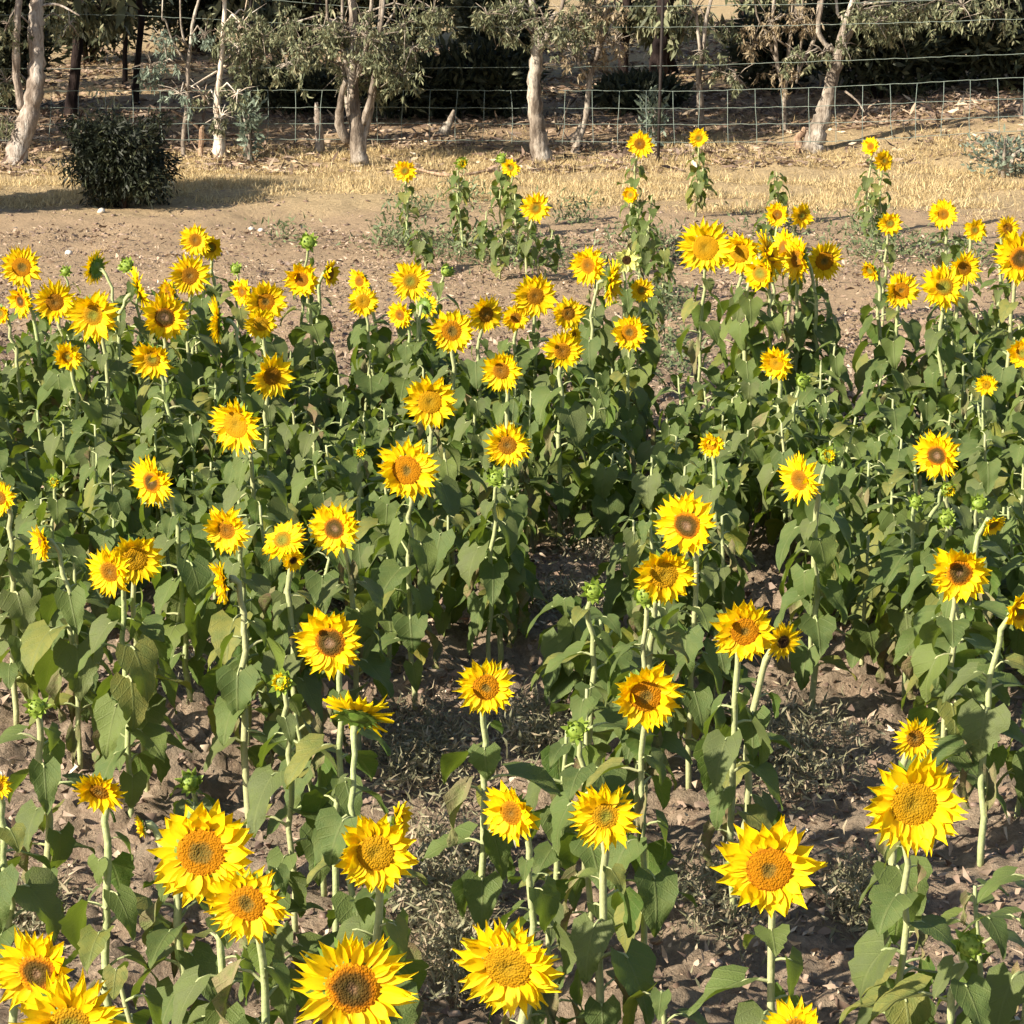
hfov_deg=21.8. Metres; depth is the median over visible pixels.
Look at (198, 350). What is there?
sunflower plant
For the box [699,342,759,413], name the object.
sunflower plant
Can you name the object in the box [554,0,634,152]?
gum sapling
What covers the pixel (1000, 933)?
sunflower plant
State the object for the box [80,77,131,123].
grey sapling
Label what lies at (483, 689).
sunflower
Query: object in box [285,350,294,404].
sunflower plant
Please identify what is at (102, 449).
sunflower plant
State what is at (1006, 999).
sunflower plant
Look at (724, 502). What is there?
sunflower
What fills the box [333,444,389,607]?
sunflower
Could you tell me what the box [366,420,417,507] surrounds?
sunflower plant
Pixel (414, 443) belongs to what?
sunflower plant
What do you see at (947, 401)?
sunflower plant
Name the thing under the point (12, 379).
sunflower
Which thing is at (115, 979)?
sunflower plant
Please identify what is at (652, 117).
grey sapling
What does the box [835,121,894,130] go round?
fallen branch
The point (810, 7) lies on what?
dark shrub
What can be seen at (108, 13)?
gum tree
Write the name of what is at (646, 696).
sunflower
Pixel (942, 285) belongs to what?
sunflower
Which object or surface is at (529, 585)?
sunflower plant
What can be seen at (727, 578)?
sunflower plant
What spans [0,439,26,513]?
sunflower plant
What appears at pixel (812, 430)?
sunflower plant
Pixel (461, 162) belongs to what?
sunflower
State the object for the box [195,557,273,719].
sunflower plant
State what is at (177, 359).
sunflower plant
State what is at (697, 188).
sunflower plant
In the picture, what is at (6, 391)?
sunflower plant
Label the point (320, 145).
tree stump
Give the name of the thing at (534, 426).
sunflower plant
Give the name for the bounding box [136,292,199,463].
sunflower
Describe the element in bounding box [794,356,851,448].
sunflower plant
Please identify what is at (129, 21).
gum tree
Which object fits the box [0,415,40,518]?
sunflower plant
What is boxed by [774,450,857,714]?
sunflower
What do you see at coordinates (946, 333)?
sunflower plant
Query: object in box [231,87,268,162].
grey sapling
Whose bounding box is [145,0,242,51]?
dark shrub
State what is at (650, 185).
dry grass
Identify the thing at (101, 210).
stone
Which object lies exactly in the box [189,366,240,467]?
sunflower plant
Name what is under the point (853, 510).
sunflower plant
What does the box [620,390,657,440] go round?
sunflower plant
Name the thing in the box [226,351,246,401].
sunflower plant
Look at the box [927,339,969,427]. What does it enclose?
sunflower plant
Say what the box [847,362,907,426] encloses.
sunflower plant
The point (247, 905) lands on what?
sunflower
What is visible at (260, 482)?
sunflower plant
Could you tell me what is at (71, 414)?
sunflower plant
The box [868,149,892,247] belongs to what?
sunflower
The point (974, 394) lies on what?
sunflower plant
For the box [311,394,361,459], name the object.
sunflower plant
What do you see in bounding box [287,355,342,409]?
sunflower plant
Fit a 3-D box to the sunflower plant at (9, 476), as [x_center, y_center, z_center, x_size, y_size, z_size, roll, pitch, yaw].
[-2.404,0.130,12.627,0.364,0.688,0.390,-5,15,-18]
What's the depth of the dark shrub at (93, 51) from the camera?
39.00 m
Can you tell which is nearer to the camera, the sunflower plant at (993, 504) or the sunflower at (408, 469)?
the sunflower at (408, 469)
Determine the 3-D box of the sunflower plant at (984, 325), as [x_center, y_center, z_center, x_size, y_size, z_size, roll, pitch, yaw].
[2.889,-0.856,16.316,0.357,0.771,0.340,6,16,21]
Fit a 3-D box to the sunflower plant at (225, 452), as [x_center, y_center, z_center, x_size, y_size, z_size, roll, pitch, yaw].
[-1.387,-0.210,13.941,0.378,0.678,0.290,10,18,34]
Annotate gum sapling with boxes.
[134,0,220,156]
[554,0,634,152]
[737,0,829,129]
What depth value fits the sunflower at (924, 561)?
10.89 m
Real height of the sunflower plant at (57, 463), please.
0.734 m
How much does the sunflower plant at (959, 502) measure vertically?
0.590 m
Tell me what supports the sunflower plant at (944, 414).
on the ground at (351, 210)
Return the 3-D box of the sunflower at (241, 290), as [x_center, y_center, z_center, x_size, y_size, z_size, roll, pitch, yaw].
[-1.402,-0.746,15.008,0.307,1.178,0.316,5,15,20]
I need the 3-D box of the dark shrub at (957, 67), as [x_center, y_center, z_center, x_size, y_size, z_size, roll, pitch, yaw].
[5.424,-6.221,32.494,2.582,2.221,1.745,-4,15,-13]
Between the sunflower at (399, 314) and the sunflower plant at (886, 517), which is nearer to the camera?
the sunflower plant at (886, 517)
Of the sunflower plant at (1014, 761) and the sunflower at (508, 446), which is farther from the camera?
the sunflower at (508, 446)
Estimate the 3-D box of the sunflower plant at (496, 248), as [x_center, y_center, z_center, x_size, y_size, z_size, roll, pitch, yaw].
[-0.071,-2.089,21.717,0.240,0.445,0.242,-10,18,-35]
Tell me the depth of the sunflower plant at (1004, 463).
13.53 m
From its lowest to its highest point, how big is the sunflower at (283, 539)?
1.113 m
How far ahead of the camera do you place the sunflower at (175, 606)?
10.80 m
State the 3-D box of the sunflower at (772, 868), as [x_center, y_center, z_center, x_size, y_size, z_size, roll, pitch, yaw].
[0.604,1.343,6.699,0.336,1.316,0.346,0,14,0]
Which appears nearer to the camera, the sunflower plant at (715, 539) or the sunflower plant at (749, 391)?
the sunflower plant at (715, 539)
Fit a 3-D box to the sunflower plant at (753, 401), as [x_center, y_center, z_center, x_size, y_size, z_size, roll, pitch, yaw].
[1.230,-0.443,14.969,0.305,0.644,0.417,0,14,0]
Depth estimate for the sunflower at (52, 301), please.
14.48 m
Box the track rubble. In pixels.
[0,184,1023,313]
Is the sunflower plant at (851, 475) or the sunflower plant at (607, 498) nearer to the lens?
the sunflower plant at (851, 475)
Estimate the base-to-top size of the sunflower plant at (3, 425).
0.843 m
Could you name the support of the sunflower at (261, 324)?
on the ground at (351, 210)
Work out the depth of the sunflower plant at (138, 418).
14.75 m
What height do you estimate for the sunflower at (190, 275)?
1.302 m
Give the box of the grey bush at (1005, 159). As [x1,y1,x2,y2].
[959,123,1023,178]
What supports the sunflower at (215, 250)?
on the ground at (351, 210)
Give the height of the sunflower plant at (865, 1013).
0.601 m
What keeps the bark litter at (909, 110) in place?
on the ground at (351, 210)
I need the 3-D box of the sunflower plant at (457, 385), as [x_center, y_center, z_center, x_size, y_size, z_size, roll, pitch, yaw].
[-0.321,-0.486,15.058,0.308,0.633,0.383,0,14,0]
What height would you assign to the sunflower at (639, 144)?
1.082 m
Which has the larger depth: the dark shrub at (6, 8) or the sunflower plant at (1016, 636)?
the dark shrub at (6, 8)
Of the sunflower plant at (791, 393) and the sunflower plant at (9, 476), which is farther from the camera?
the sunflower plant at (791, 393)
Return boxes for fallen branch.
[34,141,70,151]
[171,110,212,143]
[380,154,528,176]
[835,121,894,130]
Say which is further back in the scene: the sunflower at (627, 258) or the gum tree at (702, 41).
the gum tree at (702, 41)
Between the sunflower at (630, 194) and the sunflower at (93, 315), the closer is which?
the sunflower at (93, 315)
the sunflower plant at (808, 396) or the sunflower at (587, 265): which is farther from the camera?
the sunflower at (587, 265)
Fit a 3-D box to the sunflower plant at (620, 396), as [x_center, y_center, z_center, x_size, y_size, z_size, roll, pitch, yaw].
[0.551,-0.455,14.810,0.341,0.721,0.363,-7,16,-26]
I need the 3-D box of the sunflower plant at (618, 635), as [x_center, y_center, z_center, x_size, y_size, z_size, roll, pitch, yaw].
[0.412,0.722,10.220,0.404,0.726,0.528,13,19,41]
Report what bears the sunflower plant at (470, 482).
on the ground at (351, 210)
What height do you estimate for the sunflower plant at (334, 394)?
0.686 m
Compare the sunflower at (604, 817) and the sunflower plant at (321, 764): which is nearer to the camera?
the sunflower at (604, 817)
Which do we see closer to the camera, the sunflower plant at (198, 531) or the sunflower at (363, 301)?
the sunflower plant at (198, 531)
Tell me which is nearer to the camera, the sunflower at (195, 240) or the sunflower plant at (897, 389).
the sunflower plant at (897, 389)
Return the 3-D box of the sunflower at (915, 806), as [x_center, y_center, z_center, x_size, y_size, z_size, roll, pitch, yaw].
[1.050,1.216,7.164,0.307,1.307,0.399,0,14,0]
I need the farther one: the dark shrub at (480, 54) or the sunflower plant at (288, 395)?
the dark shrub at (480, 54)
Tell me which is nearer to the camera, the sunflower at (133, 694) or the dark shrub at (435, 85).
the sunflower at (133, 694)
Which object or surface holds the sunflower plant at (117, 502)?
on the ground at (351, 210)
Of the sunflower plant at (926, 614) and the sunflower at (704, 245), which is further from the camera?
the sunflower at (704, 245)
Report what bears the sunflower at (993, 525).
on the ground at (351, 210)
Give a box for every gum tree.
[0,0,138,164]
[44,0,150,117]
[52,1,137,84]
[100,0,346,157]
[226,0,289,57]
[258,0,548,166]
[424,0,465,46]
[460,0,603,162]
[575,0,689,72]
[610,0,693,74]
[629,0,717,76]
[666,0,752,130]
[725,0,801,39]
[779,0,1023,153]
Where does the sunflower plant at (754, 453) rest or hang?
on the ground at (351, 210)
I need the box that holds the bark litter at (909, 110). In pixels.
[0,34,1023,176]
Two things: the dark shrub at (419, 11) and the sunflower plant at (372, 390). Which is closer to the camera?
the sunflower plant at (372, 390)
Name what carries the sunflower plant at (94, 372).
on the ground at (351, 210)
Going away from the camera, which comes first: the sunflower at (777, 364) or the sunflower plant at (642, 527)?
the sunflower plant at (642, 527)
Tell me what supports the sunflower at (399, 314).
on the ground at (351, 210)
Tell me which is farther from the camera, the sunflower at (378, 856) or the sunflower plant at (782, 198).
the sunflower plant at (782, 198)
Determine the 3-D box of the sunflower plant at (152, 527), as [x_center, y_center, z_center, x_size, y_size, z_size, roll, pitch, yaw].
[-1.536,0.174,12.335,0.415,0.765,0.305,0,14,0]
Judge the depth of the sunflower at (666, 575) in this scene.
9.35 m
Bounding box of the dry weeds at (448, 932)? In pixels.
[10,468,931,1021]
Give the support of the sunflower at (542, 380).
on the ground at (351, 210)
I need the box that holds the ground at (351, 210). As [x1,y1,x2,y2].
[0,0,1023,1023]
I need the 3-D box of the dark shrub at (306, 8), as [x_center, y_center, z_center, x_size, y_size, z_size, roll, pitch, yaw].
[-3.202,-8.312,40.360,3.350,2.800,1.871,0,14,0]
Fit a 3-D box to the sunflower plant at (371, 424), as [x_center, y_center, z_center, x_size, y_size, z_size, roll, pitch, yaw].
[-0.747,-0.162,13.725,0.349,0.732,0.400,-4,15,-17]
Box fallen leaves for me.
[0,319,1023,1023]
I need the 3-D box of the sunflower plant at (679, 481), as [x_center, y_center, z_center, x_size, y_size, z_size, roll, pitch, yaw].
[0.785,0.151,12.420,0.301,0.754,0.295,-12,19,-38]
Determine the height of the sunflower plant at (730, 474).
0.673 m
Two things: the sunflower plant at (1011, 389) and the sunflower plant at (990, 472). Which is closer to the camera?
the sunflower plant at (990, 472)
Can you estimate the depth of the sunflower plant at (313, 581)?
10.89 m
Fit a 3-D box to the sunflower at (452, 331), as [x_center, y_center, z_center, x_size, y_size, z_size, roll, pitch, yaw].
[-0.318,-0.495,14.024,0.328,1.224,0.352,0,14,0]
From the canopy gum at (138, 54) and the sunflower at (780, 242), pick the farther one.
the canopy gum at (138, 54)
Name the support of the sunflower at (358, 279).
on the ground at (351, 210)
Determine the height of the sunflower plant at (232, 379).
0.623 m
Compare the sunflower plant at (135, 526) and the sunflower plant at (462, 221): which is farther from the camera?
the sunflower plant at (462, 221)
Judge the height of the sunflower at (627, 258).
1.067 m
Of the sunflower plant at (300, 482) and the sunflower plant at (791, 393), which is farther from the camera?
the sunflower plant at (791, 393)
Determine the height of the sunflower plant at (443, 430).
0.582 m
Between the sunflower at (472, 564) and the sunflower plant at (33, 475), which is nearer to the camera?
the sunflower at (472, 564)
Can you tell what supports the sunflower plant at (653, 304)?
on the ground at (351, 210)
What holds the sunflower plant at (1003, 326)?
on the ground at (351, 210)
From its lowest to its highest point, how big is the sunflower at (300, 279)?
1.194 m
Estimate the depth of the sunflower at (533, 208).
21.50 m
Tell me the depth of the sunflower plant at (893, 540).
11.90 m
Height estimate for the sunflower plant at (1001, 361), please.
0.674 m
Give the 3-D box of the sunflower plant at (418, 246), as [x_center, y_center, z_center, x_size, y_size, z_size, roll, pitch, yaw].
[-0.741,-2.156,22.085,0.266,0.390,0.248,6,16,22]
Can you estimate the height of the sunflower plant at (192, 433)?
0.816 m
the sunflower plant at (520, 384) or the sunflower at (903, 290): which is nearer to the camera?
the sunflower plant at (520, 384)
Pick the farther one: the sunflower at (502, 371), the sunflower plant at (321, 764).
the sunflower at (502, 371)
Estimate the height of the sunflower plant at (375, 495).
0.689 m
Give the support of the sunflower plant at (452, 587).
on the ground at (351, 210)
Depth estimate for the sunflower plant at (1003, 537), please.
11.48 m
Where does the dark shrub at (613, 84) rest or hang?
on the ground at (351, 210)
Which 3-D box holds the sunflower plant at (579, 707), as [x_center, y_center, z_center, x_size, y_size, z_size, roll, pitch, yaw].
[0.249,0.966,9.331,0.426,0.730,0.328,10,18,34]
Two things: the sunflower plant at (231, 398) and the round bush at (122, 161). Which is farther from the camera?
the round bush at (122, 161)
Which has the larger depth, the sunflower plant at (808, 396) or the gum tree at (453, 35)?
the gum tree at (453, 35)
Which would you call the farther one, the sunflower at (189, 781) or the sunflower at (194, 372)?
the sunflower at (194, 372)
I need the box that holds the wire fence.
[0,0,1023,162]
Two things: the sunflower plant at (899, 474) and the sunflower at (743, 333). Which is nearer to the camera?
the sunflower plant at (899, 474)
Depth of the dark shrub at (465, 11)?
36.68 m
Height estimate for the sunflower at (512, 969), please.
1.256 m
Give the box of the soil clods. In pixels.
[0,292,1022,1023]
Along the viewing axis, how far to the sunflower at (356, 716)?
7.92 m
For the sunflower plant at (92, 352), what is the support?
on the ground at (351, 210)
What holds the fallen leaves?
on the ground at (351, 210)
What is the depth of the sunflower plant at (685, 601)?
11.54 m
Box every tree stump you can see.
[198,125,204,155]
[314,102,324,153]
[435,110,454,135]
[793,127,805,151]
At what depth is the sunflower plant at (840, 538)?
12.16 m
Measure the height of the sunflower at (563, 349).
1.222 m
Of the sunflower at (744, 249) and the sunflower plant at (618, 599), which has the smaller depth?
the sunflower plant at (618, 599)
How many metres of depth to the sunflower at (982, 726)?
9.23 m
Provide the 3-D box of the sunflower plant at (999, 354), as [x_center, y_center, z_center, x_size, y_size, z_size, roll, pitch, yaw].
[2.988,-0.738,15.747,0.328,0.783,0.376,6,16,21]
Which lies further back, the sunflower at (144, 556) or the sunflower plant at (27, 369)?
the sunflower plant at (27, 369)
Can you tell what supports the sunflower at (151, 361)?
on the ground at (351, 210)
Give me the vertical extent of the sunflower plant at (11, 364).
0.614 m
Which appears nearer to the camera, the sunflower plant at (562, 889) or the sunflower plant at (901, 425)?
the sunflower plant at (562, 889)
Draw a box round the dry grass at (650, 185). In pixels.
[0,79,1023,223]
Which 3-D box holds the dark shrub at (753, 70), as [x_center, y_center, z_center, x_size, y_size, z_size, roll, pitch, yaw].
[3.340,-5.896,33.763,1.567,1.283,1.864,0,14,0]
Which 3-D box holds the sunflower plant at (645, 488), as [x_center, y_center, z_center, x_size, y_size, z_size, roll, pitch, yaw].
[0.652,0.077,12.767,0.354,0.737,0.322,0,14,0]
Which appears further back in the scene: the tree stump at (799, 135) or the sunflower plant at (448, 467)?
the tree stump at (799, 135)
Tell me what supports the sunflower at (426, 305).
on the ground at (351, 210)
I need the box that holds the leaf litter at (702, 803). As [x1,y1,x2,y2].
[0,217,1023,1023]
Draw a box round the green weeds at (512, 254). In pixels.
[244,169,998,395]
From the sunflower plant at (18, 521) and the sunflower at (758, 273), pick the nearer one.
the sunflower plant at (18, 521)
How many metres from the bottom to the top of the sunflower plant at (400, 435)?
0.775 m
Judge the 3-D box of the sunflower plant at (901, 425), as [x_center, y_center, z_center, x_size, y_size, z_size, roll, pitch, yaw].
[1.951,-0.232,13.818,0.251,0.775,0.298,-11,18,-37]
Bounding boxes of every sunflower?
[0,245,60,401]
[0,304,44,450]
[0,482,42,724]
[0,693,115,883]
[0,775,64,1023]
[0,927,74,1012]
[7,285,62,438]
[8,968,132,1023]
[15,472,107,692]
[20,524,111,773]
[31,278,110,409]
[43,342,121,524]
[51,265,91,402]
[58,773,171,1006]
[63,289,141,472]
[74,543,194,818]
[81,249,138,389]
[89,534,181,791]
[96,266,148,435]
[114,256,162,403]
[128,341,214,513]
[129,454,223,702]
[131,815,231,1023]
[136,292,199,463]
[146,798,272,1023]
[154,767,221,895]
[157,278,218,419]
[166,252,220,418]
[178,223,221,369]
[191,505,272,765]
[192,235,241,369]
[200,561,295,827]
[202,864,308,1023]
[207,294,271,428]
[208,397,294,616]
[217,261,251,371]
[230,278,295,420]
[238,279,294,430]
[240,352,294,517]
[240,667,336,931]
[243,307,291,467]
[248,551,327,769]
[251,518,321,753]
[280,231,318,404]
[282,263,338,385]
[284,607,390,931]
[290,930,418,1023]
[296,260,340,403]
[296,814,428,1023]
[303,690,409,958]
[307,501,393,749]
[330,801,427,1023]
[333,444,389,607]
[347,268,412,410]
[347,286,391,411]
[368,435,442,709]
[379,300,447,441]
[386,260,460,419]
[392,160,420,247]
[392,292,440,442]
[401,374,467,591]
[412,262,461,359]
[420,658,562,931]
[425,309,476,481]
[443,156,473,227]
[448,294,503,469]
[452,916,563,1023]
[456,466,526,662]
[469,420,535,663]
[476,351,536,531]
[477,303,563,458]
[482,779,576,1023]
[488,153,513,225]
[500,157,523,230]
[509,272,557,460]
[513,191,551,276]
[531,328,590,547]
[534,327,585,483]
[536,296,594,458]
[541,578,620,744]
[550,716,634,949]
[560,782,655,1023]
[567,246,614,368]
[571,259,622,406]
[579,660,697,952]
[603,549,696,829]
[605,247,653,373]
[605,588,691,827]
[609,277,665,422]
[610,315,651,470]
[617,128,655,245]
[619,186,655,252]
[653,490,726,789]
[675,216,733,421]
[685,127,710,189]
[686,814,827,1023]
[692,432,756,566]
[693,599,782,917]
[702,229,772,387]
[716,229,789,407]
[720,621,802,896]
[742,345,809,530]
[744,255,793,395]
[747,371,819,560]
[761,201,789,315]
[763,995,818,1023]
[764,227,823,403]
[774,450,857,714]
[775,201,813,321]
[775,444,851,647]
[781,235,839,414]
[786,241,845,402]
[839,749,968,1023]
[852,261,914,390]
[852,271,921,404]
[854,136,879,235]
[857,493,936,702]
[858,717,939,977]
[867,927,990,1023]
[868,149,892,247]
[872,212,902,325]
[876,481,957,678]
[893,508,979,699]
[901,547,1009,847]
[906,261,985,431]
[911,428,999,604]
[927,249,983,392]
[928,198,966,317]
[928,516,1005,707]
[932,592,1023,866]
[941,493,1010,671]
[953,218,986,316]
[959,375,1008,496]
[974,229,1023,448]
[977,213,1020,325]
[988,337,1023,486]
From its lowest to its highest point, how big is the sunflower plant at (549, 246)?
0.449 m
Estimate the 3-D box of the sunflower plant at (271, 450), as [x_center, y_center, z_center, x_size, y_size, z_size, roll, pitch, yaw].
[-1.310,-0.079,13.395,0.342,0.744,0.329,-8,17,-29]
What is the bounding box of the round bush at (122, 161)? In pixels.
[51,104,184,209]
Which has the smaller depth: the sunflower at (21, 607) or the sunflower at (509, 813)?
the sunflower at (509, 813)
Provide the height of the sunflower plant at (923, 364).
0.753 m
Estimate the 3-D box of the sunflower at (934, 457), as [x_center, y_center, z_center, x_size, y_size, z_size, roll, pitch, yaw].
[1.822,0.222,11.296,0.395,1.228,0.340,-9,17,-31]
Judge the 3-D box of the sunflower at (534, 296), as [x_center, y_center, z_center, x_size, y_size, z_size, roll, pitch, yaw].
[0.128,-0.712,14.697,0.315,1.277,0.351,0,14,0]
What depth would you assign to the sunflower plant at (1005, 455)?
12.97 m
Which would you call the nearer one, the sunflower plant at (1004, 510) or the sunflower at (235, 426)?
the sunflower at (235, 426)
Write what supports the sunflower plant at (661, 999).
on the ground at (351, 210)
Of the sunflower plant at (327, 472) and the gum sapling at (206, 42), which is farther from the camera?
the gum sapling at (206, 42)
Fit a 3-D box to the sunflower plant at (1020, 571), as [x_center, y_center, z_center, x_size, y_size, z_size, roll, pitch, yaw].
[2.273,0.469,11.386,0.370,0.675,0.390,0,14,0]
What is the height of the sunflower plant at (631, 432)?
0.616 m
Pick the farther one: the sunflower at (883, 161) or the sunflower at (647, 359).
the sunflower at (883, 161)
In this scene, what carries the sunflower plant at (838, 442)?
on the ground at (351, 210)
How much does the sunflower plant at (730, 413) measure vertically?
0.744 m
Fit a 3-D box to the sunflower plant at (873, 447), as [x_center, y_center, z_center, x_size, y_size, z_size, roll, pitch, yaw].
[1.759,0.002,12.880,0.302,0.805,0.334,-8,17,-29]
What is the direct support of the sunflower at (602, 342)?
on the ground at (351, 210)
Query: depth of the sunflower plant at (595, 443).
13.83 m
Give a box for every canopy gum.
[131,0,144,104]
[311,0,320,60]
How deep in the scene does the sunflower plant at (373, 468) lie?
13.46 m
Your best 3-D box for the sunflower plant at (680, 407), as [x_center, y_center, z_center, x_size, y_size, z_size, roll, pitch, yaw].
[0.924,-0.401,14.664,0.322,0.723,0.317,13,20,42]
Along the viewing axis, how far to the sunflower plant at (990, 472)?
12.89 m
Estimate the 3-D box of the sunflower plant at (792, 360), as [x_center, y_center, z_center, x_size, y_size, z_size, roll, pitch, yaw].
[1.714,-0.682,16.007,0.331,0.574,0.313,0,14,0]
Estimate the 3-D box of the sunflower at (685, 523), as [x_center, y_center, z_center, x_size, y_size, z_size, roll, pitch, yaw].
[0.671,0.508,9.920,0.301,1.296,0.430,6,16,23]
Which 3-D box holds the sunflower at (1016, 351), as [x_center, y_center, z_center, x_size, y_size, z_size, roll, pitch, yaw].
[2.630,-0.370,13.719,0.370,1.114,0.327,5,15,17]
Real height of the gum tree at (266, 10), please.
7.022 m
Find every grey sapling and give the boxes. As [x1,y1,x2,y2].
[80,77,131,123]
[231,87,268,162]
[630,84,669,149]
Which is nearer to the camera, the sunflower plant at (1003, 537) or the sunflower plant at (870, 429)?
the sunflower plant at (1003, 537)
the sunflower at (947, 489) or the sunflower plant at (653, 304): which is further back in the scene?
the sunflower plant at (653, 304)
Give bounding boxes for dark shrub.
[0,0,65,110]
[45,0,172,63]
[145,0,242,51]
[219,0,385,50]
[233,51,344,115]
[347,40,472,120]
[357,0,455,44]
[411,29,550,119]
[443,0,555,61]
[578,64,695,116]
[712,0,821,95]
[795,0,830,15]
[800,0,966,98]
[886,0,1019,87]
[942,0,1023,93]
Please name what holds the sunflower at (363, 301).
on the ground at (351, 210)
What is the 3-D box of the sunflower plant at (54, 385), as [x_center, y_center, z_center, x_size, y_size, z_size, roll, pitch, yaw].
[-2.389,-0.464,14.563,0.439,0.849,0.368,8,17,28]
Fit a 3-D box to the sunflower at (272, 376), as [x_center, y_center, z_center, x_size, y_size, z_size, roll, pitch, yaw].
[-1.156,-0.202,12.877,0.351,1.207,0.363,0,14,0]
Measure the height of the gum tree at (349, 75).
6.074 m
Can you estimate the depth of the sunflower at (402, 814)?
7.29 m
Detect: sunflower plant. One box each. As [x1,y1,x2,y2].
[0,359,25,440]
[0,392,24,451]
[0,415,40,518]
[0,416,14,457]
[0,431,16,443]
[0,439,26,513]
[0,467,37,560]
[0,483,16,591]
[0,497,67,559]
[0,546,76,700]
[7,366,54,432]
[7,408,15,420]
[9,405,70,521]
[10,359,29,428]
[11,449,63,537]
[14,493,84,640]
[32,361,89,482]
[36,419,85,533]
[37,510,96,581]
[41,553,112,723]
[46,327,67,344]
[60,330,98,399]
[62,420,127,534]
[63,396,89,490]
[68,383,131,486]
[73,456,136,599]
[77,446,115,533]
[79,339,100,376]
[79,460,154,578]
[86,513,140,630]
[97,961,162,1023]
[109,424,172,518]
[110,341,158,436]
[120,394,150,445]
[122,422,184,474]
[132,426,184,539]
[134,335,178,361]
[136,404,183,439]
[136,487,195,591]
[147,349,191,466]
[156,410,216,513]
[170,468,219,536]
[176,338,227,411]
[180,501,235,611]
[181,376,213,467]
[185,428,220,495]
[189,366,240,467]
[189,460,234,513]
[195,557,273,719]
[198,445,260,578]
[207,368,240,407]
[210,404,259,487]
[213,406,269,466]
[214,441,291,503]
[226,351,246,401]
[227,357,261,401]
[235,497,300,610]
[238,863,324,1023]
[247,492,324,593]
[256,708,363,896]
[258,469,290,499]
[271,403,322,475]
[282,460,330,568]
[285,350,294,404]
[285,383,330,477]
[285,482,319,572]
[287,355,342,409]
[288,377,335,453]
[288,421,336,497]
[290,464,346,572]
[290,546,352,692]
[297,442,375,526]
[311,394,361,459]
[314,490,378,592]
[326,370,370,437]
[337,418,368,481]
[337,434,378,527]
[338,346,396,436]
[341,410,399,515]
[341,500,415,666]
[364,422,450,514]
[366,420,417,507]
[367,470,417,563]
[369,403,403,454]
[389,340,412,424]
[397,364,447,441]
[404,230,435,271]
[413,434,457,532]
[417,514,480,635]
[418,437,486,574]
[433,358,455,434]
[434,347,461,376]
[438,352,477,428]
[439,413,482,479]
[442,370,472,446]
[449,192,470,254]
[451,515,549,641]
[452,398,496,509]
[460,455,497,528]
[472,209,496,264]
[478,485,542,600]
[482,341,531,423]
[482,352,498,423]
[488,367,533,486]
[489,229,519,278]
[501,192,533,249]
[506,866,586,1023]
[513,451,565,553]
[516,388,547,495]
[517,730,596,911]
[525,594,604,716]
[533,228,562,279]
[535,614,685,768]
[550,681,658,869]
[551,399,634,522]
[552,370,620,505]
[566,451,656,548]
[583,364,634,459]
[587,439,649,527]
[594,516,659,625]
[596,253,621,298]
[607,419,650,512]
[610,451,682,576]
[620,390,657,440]
[622,981,707,1023]
[627,519,685,677]
[628,227,657,280]
[628,534,693,633]
[629,431,697,506]
[629,600,694,740]
[631,195,662,250]
[635,405,684,473]
[638,477,694,547]
[642,290,664,338]
[643,412,698,475]
[645,244,675,303]
[648,373,702,451]
[648,460,702,550]
[677,531,737,641]
[677,608,754,740]
[681,511,748,630]
[685,166,716,216]
[686,382,736,456]
[687,448,724,548]
[694,409,740,475]
[696,422,750,513]
[698,392,755,482]
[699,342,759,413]
[704,462,750,570]
[714,378,756,408]
[715,426,764,552]
[723,380,770,515]
[749,415,815,554]
[750,213,775,254]
[750,393,796,519]
[751,365,787,416]
[766,171,789,220]
[772,392,811,440]
[777,435,856,542]
[786,357,814,401]
[788,512,857,614]
[789,399,816,457]
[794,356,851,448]
[795,341,858,428]
[797,402,843,459]
[804,391,852,444]
[817,410,867,499]
[833,425,877,467]
[833,528,892,667]
[835,485,872,586]
[840,440,876,540]
[842,457,890,559]
[845,430,905,537]
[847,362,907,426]
[848,418,876,468]
[850,521,920,629]
[855,915,935,1023]
[856,192,884,249]
[860,482,924,562]
[864,391,922,493]
[867,393,917,495]
[869,381,917,440]
[871,434,942,509]
[880,478,937,522]
[888,445,941,528]
[894,391,959,493]
[905,323,945,437]
[911,473,962,529]
[912,878,1023,1023]
[913,406,969,507]
[913,591,1007,777]
[926,315,968,381]
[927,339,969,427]
[930,487,1006,549]
[933,360,1000,460]
[936,425,968,508]
[940,528,966,549]
[941,385,996,430]
[951,428,1020,528]
[954,373,1003,447]
[960,308,1001,365]
[962,332,991,392]
[962,400,1014,513]
[962,848,1023,1023]
[963,530,1023,648]
[971,316,1013,361]
[978,503,1023,563]
[981,501,1023,670]
[989,438,1023,513]
[992,322,1023,437]
[993,336,1023,391]
[993,559,1023,675]
[996,702,1023,818]
[997,443,1023,564]
[999,543,1023,669]
[1003,382,1023,448]
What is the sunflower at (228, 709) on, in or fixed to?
on the ground at (351, 210)
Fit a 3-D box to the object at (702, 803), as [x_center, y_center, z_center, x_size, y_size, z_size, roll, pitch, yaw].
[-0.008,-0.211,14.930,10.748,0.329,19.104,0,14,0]
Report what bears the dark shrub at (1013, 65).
on the ground at (351, 210)
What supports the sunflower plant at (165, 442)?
on the ground at (351, 210)
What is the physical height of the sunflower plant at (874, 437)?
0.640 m
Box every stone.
[65,250,72,254]
[97,208,104,212]
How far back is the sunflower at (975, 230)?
19.05 m
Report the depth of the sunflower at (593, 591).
9.76 m
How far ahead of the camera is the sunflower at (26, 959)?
5.97 m
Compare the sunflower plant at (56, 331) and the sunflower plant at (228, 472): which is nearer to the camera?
the sunflower plant at (228, 472)
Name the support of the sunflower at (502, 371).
on the ground at (351, 210)
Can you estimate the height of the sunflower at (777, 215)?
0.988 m
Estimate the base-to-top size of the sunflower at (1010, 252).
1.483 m

